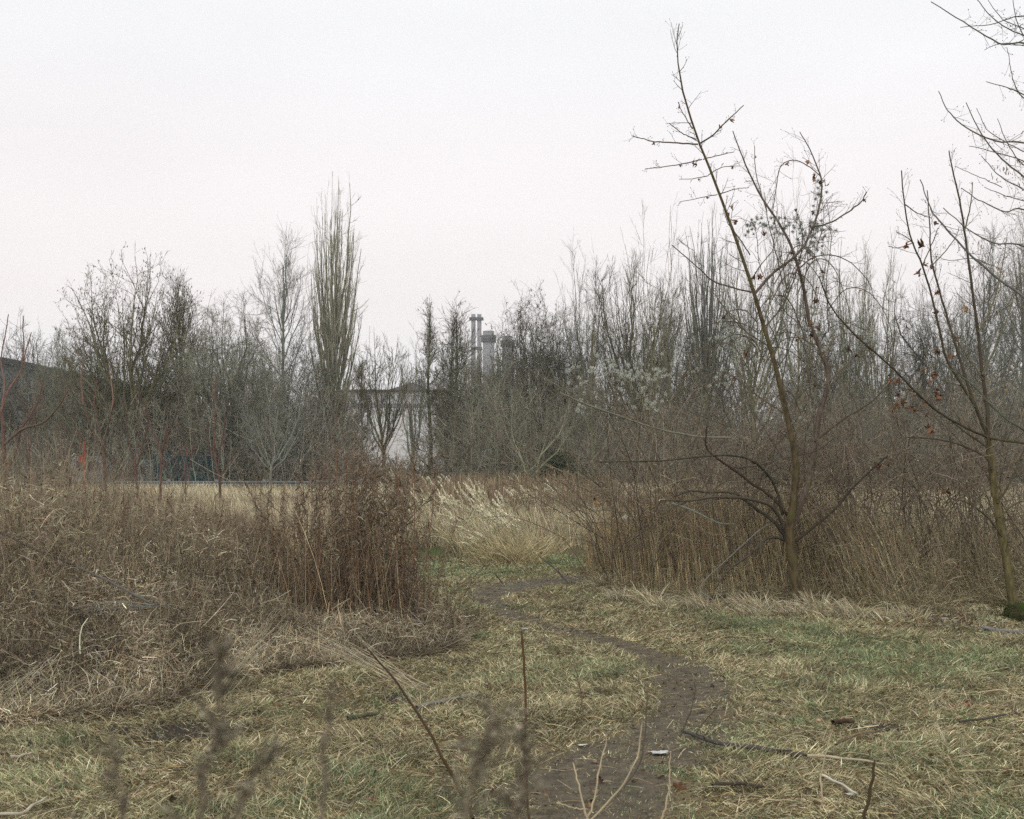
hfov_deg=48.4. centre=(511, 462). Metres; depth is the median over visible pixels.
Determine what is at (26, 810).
fallen branch
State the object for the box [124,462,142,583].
dried goldenrod
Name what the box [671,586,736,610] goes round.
grass tuft
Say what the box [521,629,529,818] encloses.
bramble shoot
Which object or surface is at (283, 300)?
open tree
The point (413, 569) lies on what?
dried goldenrod
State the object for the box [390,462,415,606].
dried goldenrod
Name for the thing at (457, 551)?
grass tussock
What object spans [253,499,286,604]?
dried goldenrod
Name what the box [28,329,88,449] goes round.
bare tree
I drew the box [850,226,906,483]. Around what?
open tree
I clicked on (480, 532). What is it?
grass tussock
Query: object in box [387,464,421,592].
dried goldenrod
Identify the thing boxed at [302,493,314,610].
dried goldenrod
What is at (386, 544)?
dried goldenrod
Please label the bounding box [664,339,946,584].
bramble shrub
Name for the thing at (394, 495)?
dried goldenrod
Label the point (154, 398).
bushy tree
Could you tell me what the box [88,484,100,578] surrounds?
dried goldenrod
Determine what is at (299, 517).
dried goldenrod
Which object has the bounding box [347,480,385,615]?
dried goldenrod
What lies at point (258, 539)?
dried goldenrod
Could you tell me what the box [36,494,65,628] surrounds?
dried goldenrod
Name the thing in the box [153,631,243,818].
dried mugwort
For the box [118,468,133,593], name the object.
dried goldenrod
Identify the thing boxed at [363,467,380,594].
dried goldenrod
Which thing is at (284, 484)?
dried goldenrod
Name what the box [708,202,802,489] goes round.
open tree
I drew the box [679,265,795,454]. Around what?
bare tree
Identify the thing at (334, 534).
dried goldenrod
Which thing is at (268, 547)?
dried goldenrod
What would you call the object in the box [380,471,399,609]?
dried goldenrod
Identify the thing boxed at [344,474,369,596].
dried goldenrod
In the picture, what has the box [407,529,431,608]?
dried goldenrod
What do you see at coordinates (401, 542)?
dried goldenrod
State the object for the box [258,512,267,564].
dried goldenrod
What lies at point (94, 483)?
dried goldenrod
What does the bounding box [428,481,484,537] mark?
grass tussock
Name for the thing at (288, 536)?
dried goldenrod
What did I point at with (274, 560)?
dried goldenrod
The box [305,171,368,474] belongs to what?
lombardy poplar
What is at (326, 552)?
dried goldenrod
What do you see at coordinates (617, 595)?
grass tuft
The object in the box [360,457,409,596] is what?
dried goldenrod
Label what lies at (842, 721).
fallen branch
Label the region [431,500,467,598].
dried goldenrod
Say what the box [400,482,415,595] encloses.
dried goldenrod
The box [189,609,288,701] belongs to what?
reed bundle
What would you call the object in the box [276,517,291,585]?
dried goldenrod
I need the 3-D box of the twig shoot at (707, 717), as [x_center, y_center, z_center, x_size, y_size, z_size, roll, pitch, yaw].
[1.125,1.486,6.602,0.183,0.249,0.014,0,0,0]
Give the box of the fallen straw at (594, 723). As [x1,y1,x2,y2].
[0,561,1023,818]
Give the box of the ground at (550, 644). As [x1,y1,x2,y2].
[0,464,1023,818]
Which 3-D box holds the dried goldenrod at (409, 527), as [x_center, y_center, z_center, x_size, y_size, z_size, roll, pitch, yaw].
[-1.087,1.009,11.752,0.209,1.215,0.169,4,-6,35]
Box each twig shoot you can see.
[568,658,583,711]
[678,683,695,738]
[691,699,721,737]
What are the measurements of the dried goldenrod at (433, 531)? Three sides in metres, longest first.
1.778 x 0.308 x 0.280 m
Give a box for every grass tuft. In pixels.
[582,570,624,588]
[600,585,639,600]
[625,580,677,605]
[635,593,682,610]
[665,596,696,608]
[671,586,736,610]
[717,591,764,609]
[728,598,778,616]
[730,589,788,611]
[757,595,806,612]
[773,601,815,615]
[783,588,845,611]
[799,602,837,616]
[820,592,880,618]
[863,605,906,620]
[888,604,933,619]
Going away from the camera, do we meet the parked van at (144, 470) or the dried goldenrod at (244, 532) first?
the dried goldenrod at (244, 532)
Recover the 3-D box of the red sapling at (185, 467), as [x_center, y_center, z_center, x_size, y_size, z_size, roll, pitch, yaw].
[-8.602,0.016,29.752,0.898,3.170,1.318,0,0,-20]
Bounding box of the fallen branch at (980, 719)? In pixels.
[959,711,1023,722]
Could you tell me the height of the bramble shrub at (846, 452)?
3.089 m
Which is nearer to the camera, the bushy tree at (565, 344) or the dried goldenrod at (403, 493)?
the dried goldenrod at (403, 493)
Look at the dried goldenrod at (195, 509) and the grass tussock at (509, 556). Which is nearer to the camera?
the dried goldenrod at (195, 509)
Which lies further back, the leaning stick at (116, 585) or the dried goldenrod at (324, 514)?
the dried goldenrod at (324, 514)
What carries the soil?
on the ground at (550, 644)
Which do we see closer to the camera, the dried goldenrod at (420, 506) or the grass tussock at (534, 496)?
the dried goldenrod at (420, 506)
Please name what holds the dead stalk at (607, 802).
on the path
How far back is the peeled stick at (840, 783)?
5.52 m
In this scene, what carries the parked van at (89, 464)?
on the ground at (550, 644)
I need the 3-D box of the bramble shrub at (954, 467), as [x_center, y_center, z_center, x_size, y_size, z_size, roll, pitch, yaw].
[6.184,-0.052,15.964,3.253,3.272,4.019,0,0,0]
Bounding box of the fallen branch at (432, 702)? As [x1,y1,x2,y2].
[416,693,483,708]
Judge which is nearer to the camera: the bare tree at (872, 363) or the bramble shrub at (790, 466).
the bramble shrub at (790, 466)
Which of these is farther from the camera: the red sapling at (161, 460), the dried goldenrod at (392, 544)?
the red sapling at (161, 460)
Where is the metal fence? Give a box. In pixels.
[153,452,219,492]
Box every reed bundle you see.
[0,647,99,712]
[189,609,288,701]
[275,625,430,690]
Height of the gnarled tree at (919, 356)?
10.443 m
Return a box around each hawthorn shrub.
[513,331,869,542]
[579,304,862,524]
[630,303,932,520]
[669,322,1023,533]
[762,325,1023,558]
[778,320,1023,557]
[837,303,1023,553]
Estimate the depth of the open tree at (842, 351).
57.85 m
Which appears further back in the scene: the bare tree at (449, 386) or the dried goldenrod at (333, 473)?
the bare tree at (449, 386)
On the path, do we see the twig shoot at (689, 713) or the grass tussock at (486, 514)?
the twig shoot at (689, 713)
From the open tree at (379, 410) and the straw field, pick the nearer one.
the straw field
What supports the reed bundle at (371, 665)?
on the ground at (550, 644)
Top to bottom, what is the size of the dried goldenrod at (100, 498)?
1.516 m
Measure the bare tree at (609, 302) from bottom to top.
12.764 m
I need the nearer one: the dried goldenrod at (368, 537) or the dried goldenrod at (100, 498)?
the dried goldenrod at (368, 537)
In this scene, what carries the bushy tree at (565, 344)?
on the ground at (550, 644)
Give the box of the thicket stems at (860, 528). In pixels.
[581,465,1023,609]
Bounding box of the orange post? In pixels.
[78,442,85,490]
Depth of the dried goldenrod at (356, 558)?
10.72 m
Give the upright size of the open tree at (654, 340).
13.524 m
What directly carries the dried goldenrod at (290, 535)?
on the ground at (550, 644)
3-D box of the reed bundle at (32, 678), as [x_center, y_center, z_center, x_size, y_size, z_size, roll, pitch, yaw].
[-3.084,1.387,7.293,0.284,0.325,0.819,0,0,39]
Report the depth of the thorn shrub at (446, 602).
10.26 m
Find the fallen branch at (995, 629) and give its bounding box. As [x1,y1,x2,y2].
[982,626,1023,634]
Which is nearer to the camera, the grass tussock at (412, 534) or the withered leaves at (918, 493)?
the withered leaves at (918, 493)
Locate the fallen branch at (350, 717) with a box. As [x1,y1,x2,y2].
[346,712,379,719]
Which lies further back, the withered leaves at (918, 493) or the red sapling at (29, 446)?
the red sapling at (29, 446)
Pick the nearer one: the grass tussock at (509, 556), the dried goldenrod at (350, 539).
the dried goldenrod at (350, 539)
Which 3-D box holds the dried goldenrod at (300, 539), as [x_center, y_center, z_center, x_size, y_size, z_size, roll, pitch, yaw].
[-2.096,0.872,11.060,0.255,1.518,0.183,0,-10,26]
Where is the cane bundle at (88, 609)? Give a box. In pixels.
[68,601,167,614]
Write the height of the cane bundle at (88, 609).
0.128 m
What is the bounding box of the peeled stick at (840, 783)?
[822,774,857,793]
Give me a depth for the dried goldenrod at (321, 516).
11.31 m
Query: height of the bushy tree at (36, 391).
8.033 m
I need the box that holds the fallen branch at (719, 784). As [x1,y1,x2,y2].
[711,781,764,787]
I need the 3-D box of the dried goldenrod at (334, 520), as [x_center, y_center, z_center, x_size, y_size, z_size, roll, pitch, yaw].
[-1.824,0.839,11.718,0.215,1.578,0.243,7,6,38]
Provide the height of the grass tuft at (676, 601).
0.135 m
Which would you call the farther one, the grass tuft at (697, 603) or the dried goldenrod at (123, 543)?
the grass tuft at (697, 603)
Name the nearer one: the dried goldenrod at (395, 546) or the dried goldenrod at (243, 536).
the dried goldenrod at (395, 546)
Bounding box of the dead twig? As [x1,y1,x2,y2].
[539,556,568,583]
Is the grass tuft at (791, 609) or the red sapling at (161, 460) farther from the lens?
the red sapling at (161, 460)
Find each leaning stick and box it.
[0,532,76,566]
[78,566,154,605]
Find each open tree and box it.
[0,307,67,456]
[237,214,329,480]
[355,325,414,466]
[555,229,611,474]
[584,252,689,481]
[621,192,691,483]
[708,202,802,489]
[742,147,836,442]
[821,241,875,481]
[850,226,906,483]
[901,260,1002,488]
[970,202,1023,485]
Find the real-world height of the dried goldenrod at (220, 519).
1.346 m
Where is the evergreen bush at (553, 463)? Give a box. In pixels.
[535,443,605,486]
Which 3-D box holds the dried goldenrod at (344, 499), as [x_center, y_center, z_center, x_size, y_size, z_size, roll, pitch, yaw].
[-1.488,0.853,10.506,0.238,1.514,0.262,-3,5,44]
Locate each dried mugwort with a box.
[93,734,138,818]
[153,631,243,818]
[221,731,302,818]
[317,684,344,818]
[440,696,528,818]
[495,716,550,818]
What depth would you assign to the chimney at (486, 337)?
412.05 m
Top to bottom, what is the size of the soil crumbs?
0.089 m
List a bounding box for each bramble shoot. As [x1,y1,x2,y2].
[366,647,474,818]
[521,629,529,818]
[624,692,647,785]
[862,760,874,818]
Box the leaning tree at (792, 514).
[549,18,912,614]
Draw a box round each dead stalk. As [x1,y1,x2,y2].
[555,802,588,809]
[573,763,588,818]
[587,740,606,817]
[591,725,641,818]
[661,750,670,818]
[819,732,831,802]
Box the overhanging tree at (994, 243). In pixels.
[918,0,1023,445]
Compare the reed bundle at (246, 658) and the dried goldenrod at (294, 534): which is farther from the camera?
the dried goldenrod at (294, 534)
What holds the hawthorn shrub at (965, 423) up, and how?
on the ground at (550, 644)
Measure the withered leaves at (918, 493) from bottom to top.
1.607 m
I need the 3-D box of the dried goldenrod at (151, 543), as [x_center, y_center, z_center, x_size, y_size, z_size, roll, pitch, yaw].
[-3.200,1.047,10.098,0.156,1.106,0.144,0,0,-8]
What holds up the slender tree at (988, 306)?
on the ground at (550, 644)
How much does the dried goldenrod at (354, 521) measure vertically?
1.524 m
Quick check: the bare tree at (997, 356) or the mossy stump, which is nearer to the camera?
the mossy stump
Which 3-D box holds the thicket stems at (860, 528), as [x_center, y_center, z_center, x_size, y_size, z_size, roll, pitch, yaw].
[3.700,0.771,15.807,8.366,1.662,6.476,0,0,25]
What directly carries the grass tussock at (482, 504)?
on the ground at (550, 644)
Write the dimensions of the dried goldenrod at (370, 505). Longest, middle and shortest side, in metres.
1.988 x 0.344 x 0.313 m
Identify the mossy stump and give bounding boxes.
[991,602,1023,621]
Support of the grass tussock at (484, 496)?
on the ground at (550, 644)
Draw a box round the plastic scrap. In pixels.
[648,750,667,753]
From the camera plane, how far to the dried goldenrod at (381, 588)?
10.20 m
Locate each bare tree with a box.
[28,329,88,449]
[163,317,243,467]
[222,320,295,486]
[391,323,437,465]
[431,322,474,470]
[452,333,499,477]
[474,331,534,476]
[507,291,579,456]
[573,263,657,470]
[623,272,712,483]
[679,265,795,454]
[765,262,875,458]
[834,291,912,467]
[889,269,980,476]
[942,275,1021,468]
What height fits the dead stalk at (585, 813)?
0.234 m
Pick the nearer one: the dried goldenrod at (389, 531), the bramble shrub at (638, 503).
the dried goldenrod at (389, 531)
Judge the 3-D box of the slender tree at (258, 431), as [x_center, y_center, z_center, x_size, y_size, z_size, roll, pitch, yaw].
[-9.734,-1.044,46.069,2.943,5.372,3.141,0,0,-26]
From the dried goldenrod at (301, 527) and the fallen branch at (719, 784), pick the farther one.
the dried goldenrod at (301, 527)
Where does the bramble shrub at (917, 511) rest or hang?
on the ground at (550, 644)
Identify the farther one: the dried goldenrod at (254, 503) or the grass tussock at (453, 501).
the grass tussock at (453, 501)
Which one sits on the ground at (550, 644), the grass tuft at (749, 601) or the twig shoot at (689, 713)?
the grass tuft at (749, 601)
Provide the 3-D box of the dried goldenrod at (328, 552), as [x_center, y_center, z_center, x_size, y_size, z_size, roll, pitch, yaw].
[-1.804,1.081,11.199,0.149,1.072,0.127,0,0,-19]
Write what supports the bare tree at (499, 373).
on the ground at (550, 644)
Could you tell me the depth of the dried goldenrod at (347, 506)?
11.21 m
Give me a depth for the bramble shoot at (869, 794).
4.84 m
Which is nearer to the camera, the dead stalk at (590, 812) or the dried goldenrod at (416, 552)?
the dead stalk at (590, 812)
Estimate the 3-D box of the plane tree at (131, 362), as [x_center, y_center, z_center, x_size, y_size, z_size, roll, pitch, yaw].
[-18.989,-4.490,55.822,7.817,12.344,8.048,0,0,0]
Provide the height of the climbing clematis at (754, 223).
1.778 m
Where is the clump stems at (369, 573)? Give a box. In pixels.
[182,470,452,629]
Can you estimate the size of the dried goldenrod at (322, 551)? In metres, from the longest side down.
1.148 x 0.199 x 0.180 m
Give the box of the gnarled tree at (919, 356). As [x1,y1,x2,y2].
[875,285,955,480]
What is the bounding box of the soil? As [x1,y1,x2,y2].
[95,692,904,742]
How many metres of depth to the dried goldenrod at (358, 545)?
10.61 m
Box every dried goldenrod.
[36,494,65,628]
[79,492,96,595]
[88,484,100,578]
[89,460,101,521]
[95,473,105,599]
[115,510,128,635]
[116,476,133,624]
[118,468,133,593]
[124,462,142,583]
[125,481,133,558]
[146,521,157,603]
[161,483,172,610]
[177,473,192,524]
[190,488,201,597]
[197,500,217,575]
[210,488,223,546]
[212,493,228,617]
[216,513,256,613]
[225,502,233,535]
[233,509,252,580]
[235,464,300,586]
[235,517,261,571]
[238,505,252,600]
[248,475,260,546]
[250,494,277,561]
[251,515,272,579]
[252,463,267,601]
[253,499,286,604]
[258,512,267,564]
[259,474,275,593]
[260,455,279,611]
[262,523,274,586]
[268,519,286,558]
[268,542,283,588]
[269,513,277,570]
[269,520,285,576]
[272,481,289,567]
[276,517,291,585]
[277,511,297,590]
[278,466,289,566]
[278,486,288,564]
[279,457,323,605]
[283,508,291,576]
[283,538,307,595]
[285,492,300,602]
[287,488,306,592]
[288,509,318,614]
[290,452,321,610]
[290,477,308,604]
[291,480,314,611]
[294,491,307,585]
[297,516,315,594]
[301,534,315,613]
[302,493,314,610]
[304,520,335,612]
[305,431,347,586]
[305,460,334,601]
[306,494,324,597]
[307,456,325,604]
[308,457,338,610]
[308,460,325,592]
[309,479,324,598]
[309,491,327,569]
[310,507,327,611]
[313,464,328,588]
[313,522,324,599]
[317,517,325,603]
[321,511,329,607]
[323,434,349,614]
[323,468,338,577]
[324,449,377,612]
[324,526,331,588]
[325,470,347,614]
[325,470,351,589]
[325,505,344,619]
[327,451,342,599]
[327,497,344,596]
[329,490,342,592]
[330,496,360,598]
[331,474,355,615]
[335,500,347,601]
[336,468,398,610]
[337,444,379,615]
[338,427,356,611]
[338,446,352,591]
[338,451,369,588]
[338,468,360,593]
[338,509,361,614]
[342,427,370,613]
[343,444,364,609]
[343,497,367,611]
[343,514,356,612]
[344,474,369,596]
[344,484,366,612]
[345,473,365,612]
[345,488,367,590]
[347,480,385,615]
[347,518,364,612]
[351,441,371,598]
[352,504,368,603]
[354,428,393,614]
[354,522,372,595]
[356,506,364,610]
[358,462,384,576]
[359,466,390,619]
[360,433,376,584]
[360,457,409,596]
[361,462,379,593]
[362,496,376,618]
[362,499,376,591]
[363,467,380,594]
[365,439,382,587]
[365,481,404,607]
[366,499,390,613]
[367,513,389,604]
[369,457,407,613]
[370,535,381,624]
[371,522,382,616]
[372,524,388,618]
[373,447,394,589]
[374,488,403,614]
[376,471,403,596]
[377,445,423,600]
[379,502,402,607]
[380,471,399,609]
[381,449,406,603]
[382,479,405,612]
[384,489,392,609]
[385,487,407,608]
[385,516,393,608]
[386,453,411,621]
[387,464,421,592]
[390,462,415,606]
[391,483,411,593]
[392,472,412,629]
[393,524,416,615]
[394,530,407,609]
[396,476,430,619]
[397,500,408,591]
[398,491,416,616]
[399,503,420,581]
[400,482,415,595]
[401,509,438,586]
[403,435,426,629]
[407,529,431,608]
[410,545,422,597]
[411,523,423,614]
[416,445,447,610]
[416,548,432,613]
[422,513,434,606]
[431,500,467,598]
[432,557,444,600]
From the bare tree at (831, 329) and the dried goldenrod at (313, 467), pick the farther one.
the bare tree at (831, 329)
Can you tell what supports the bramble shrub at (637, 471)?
on the ground at (550, 644)
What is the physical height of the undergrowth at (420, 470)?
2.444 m
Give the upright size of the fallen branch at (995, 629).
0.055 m
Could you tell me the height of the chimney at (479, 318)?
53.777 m
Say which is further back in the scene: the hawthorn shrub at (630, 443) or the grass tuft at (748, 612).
the hawthorn shrub at (630, 443)
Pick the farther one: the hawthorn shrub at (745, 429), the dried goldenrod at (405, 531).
the hawthorn shrub at (745, 429)
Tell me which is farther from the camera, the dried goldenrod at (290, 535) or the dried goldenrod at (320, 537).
the dried goldenrod at (290, 535)
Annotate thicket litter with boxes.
[569,533,1023,615]
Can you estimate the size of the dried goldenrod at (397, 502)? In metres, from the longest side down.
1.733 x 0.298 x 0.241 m
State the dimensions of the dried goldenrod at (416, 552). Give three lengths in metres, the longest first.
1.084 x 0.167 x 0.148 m
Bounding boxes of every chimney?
[469,314,483,401]
[482,331,495,411]
[500,336,514,403]
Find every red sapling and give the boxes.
[0,314,67,493]
[8,369,48,485]
[33,394,76,490]
[51,410,97,498]
[57,347,119,492]
[91,404,126,493]
[115,384,158,500]
[139,390,200,504]
[165,404,199,492]
[204,375,239,505]
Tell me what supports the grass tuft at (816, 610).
on the ground at (550, 644)
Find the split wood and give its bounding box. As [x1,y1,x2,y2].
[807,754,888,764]
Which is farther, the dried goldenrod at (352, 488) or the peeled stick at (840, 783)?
the dried goldenrod at (352, 488)
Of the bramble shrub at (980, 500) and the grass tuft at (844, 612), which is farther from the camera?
the bramble shrub at (980, 500)
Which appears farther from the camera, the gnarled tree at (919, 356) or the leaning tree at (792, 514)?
the gnarled tree at (919, 356)
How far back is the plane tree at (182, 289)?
58.82 m
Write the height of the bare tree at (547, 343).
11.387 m
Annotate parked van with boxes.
[66,456,121,488]
[131,460,164,486]
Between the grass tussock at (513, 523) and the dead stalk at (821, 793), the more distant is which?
the grass tussock at (513, 523)
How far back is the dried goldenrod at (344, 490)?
11.17 m
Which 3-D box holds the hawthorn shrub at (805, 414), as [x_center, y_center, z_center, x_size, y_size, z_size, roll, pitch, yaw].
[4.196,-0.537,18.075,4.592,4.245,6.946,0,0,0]
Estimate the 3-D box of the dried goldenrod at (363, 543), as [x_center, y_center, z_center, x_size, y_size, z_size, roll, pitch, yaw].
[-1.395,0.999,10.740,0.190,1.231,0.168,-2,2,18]
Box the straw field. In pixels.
[0,480,1023,568]
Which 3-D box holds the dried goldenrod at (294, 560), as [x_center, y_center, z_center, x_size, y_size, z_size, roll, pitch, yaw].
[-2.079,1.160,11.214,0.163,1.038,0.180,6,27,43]
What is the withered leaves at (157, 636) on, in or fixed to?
on the ground at (550, 644)
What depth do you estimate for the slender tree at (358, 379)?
59.93 m
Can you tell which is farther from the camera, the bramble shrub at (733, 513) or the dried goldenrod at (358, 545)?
the bramble shrub at (733, 513)
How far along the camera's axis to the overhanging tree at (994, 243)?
9.60 m
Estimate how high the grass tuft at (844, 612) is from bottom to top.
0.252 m
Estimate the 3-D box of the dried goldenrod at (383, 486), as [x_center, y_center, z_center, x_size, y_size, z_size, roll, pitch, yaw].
[-1.406,0.823,10.623,0.299,1.777,0.340,28,8,31]
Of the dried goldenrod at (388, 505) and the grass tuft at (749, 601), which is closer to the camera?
the dried goldenrod at (388, 505)
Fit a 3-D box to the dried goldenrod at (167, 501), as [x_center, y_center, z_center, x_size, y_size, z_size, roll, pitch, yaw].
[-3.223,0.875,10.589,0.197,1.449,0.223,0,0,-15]
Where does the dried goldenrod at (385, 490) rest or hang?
on the ground at (550, 644)
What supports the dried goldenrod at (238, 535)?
on the ground at (550, 644)
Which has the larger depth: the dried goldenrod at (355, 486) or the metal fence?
the metal fence
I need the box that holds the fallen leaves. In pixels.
[0,595,1023,817]
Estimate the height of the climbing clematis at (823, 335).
2.314 m
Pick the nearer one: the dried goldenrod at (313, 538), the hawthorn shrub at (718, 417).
the dried goldenrod at (313, 538)
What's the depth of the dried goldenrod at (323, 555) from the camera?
10.98 m
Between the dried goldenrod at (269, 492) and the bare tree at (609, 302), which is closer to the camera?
the dried goldenrod at (269, 492)
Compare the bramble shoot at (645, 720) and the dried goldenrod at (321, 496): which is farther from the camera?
the dried goldenrod at (321, 496)
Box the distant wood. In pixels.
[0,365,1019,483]
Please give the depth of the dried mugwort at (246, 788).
0.84 m
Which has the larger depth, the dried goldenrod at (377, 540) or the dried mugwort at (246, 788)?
the dried goldenrod at (377, 540)
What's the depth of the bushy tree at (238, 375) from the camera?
53.29 m
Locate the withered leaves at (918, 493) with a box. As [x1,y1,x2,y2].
[584,453,1023,594]
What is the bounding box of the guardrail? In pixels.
[113,480,540,488]
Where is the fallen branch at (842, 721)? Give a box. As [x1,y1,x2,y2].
[831,718,854,724]
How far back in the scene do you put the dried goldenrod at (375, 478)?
11.43 m
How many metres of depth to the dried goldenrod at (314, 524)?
11.06 m
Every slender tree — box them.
[235,374,310,487]
[342,351,377,468]
[405,297,450,475]
[951,206,1023,478]
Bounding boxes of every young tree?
[460,363,585,482]
[565,325,623,500]
[645,285,718,485]
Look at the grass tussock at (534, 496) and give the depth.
24.46 m
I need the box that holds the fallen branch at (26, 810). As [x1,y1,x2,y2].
[0,796,47,815]
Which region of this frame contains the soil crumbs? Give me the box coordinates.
[470,576,785,817]
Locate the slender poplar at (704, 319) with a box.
[676,203,739,472]
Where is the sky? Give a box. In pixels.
[0,0,1023,462]
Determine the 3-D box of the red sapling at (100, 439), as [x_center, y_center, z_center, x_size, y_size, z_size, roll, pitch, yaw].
[-10.085,-0.612,27.078,1.866,4.443,0.862,0,0,0]
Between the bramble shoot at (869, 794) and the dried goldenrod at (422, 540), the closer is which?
the bramble shoot at (869, 794)
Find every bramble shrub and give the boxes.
[0,441,176,598]
[175,366,489,573]
[424,353,845,592]
[460,407,768,583]
[462,341,926,588]
[471,311,857,562]
[575,381,908,589]
[586,363,902,590]
[599,335,939,581]
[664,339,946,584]
[676,339,1004,556]
[694,342,1023,586]
[703,345,1023,575]
[799,357,1023,601]
[812,344,1023,575]
[833,365,1023,568]
[836,359,1023,584]
[842,356,1023,572]
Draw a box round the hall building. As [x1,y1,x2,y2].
[0,358,196,480]
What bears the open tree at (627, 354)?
on the ground at (550, 644)
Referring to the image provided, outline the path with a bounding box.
[412,575,781,818]
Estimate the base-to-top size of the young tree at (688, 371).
6.253 m
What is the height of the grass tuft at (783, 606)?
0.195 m
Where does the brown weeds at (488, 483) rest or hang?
on the ground at (550, 644)
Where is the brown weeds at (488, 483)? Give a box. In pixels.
[391,468,626,540]
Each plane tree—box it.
[36,243,203,486]
[145,268,215,486]
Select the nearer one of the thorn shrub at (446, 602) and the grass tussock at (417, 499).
the thorn shrub at (446, 602)
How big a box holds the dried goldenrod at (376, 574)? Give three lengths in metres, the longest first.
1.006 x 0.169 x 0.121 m
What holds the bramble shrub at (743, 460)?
on the ground at (550, 644)
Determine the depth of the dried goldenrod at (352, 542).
10.48 m
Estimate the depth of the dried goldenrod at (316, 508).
10.95 m
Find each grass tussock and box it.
[367,501,440,548]
[392,485,470,545]
[420,486,494,556]
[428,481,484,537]
[431,505,504,550]
[453,477,530,552]
[455,525,563,564]
[468,481,528,544]
[474,490,539,530]
[474,500,550,555]
[478,493,542,543]
[481,524,580,555]
[490,509,563,547]
[504,485,533,516]
[529,485,540,512]
[545,483,583,536]
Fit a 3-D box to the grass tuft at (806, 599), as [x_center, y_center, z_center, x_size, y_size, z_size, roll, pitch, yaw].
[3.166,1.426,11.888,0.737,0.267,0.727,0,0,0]
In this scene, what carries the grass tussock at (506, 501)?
on the ground at (550, 644)
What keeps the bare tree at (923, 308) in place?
on the ground at (550, 644)
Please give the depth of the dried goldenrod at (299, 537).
10.66 m
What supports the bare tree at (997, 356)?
on the ground at (550, 644)
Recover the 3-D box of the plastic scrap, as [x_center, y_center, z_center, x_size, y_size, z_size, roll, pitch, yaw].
[0.803,1.581,6.242,0.118,0.008,0.084,0,0,0]
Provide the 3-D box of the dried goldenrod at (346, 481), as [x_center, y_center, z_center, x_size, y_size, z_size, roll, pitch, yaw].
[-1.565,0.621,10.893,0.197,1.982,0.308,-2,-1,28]
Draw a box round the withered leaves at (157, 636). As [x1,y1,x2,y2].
[0,440,476,722]
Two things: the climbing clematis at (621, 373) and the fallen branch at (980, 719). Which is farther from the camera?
the climbing clematis at (621, 373)
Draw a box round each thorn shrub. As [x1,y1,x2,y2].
[388,534,507,628]
[405,561,492,630]
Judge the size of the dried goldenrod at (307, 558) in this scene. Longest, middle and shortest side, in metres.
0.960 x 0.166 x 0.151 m
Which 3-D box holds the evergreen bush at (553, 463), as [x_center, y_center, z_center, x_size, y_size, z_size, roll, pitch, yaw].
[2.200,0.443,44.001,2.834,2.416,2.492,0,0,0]
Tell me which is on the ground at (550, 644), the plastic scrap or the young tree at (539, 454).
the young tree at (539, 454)
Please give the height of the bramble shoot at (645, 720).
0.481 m
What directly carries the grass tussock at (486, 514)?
on the ground at (550, 644)
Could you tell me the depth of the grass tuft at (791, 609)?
11.71 m
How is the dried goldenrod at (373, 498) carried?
on the ground at (550, 644)
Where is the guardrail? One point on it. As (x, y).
(278, 483)
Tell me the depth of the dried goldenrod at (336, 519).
10.89 m
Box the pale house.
[340,383,450,477]
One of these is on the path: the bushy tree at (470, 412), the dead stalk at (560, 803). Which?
the dead stalk at (560, 803)
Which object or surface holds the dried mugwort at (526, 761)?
on the ground at (550, 644)
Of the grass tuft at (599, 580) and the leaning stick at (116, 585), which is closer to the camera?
the leaning stick at (116, 585)
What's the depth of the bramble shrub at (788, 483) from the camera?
15.10 m
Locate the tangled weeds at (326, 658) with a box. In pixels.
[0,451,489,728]
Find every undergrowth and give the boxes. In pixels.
[0,344,389,489]
[346,450,453,489]
[387,349,1023,489]
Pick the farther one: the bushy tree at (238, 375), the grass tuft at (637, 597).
the bushy tree at (238, 375)
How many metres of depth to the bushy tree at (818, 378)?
63.24 m
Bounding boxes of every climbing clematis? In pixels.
[566,316,757,430]
[622,314,878,519]
[723,179,846,331]
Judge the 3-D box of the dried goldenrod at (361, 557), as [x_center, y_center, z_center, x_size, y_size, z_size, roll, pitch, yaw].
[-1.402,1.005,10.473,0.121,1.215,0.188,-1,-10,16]
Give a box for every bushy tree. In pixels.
[0,351,44,477]
[7,346,88,483]
[36,319,142,468]
[111,325,196,477]
[159,286,298,486]
[267,323,343,486]
[289,374,357,476]
[426,291,482,477]
[436,355,534,476]
[473,278,583,475]
[529,306,610,475]
[632,318,752,476]
[762,314,879,473]
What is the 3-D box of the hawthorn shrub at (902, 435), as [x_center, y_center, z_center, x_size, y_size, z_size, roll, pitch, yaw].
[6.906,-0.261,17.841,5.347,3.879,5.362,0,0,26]
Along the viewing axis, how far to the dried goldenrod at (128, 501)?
12.02 m
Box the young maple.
[818,148,1023,604]
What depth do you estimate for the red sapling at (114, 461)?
29.95 m
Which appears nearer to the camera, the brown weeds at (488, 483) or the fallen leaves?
the fallen leaves
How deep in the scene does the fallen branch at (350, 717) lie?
7.11 m
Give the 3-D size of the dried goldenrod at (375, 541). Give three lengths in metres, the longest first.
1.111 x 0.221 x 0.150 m
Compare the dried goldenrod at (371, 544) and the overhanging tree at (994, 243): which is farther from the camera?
the dried goldenrod at (371, 544)

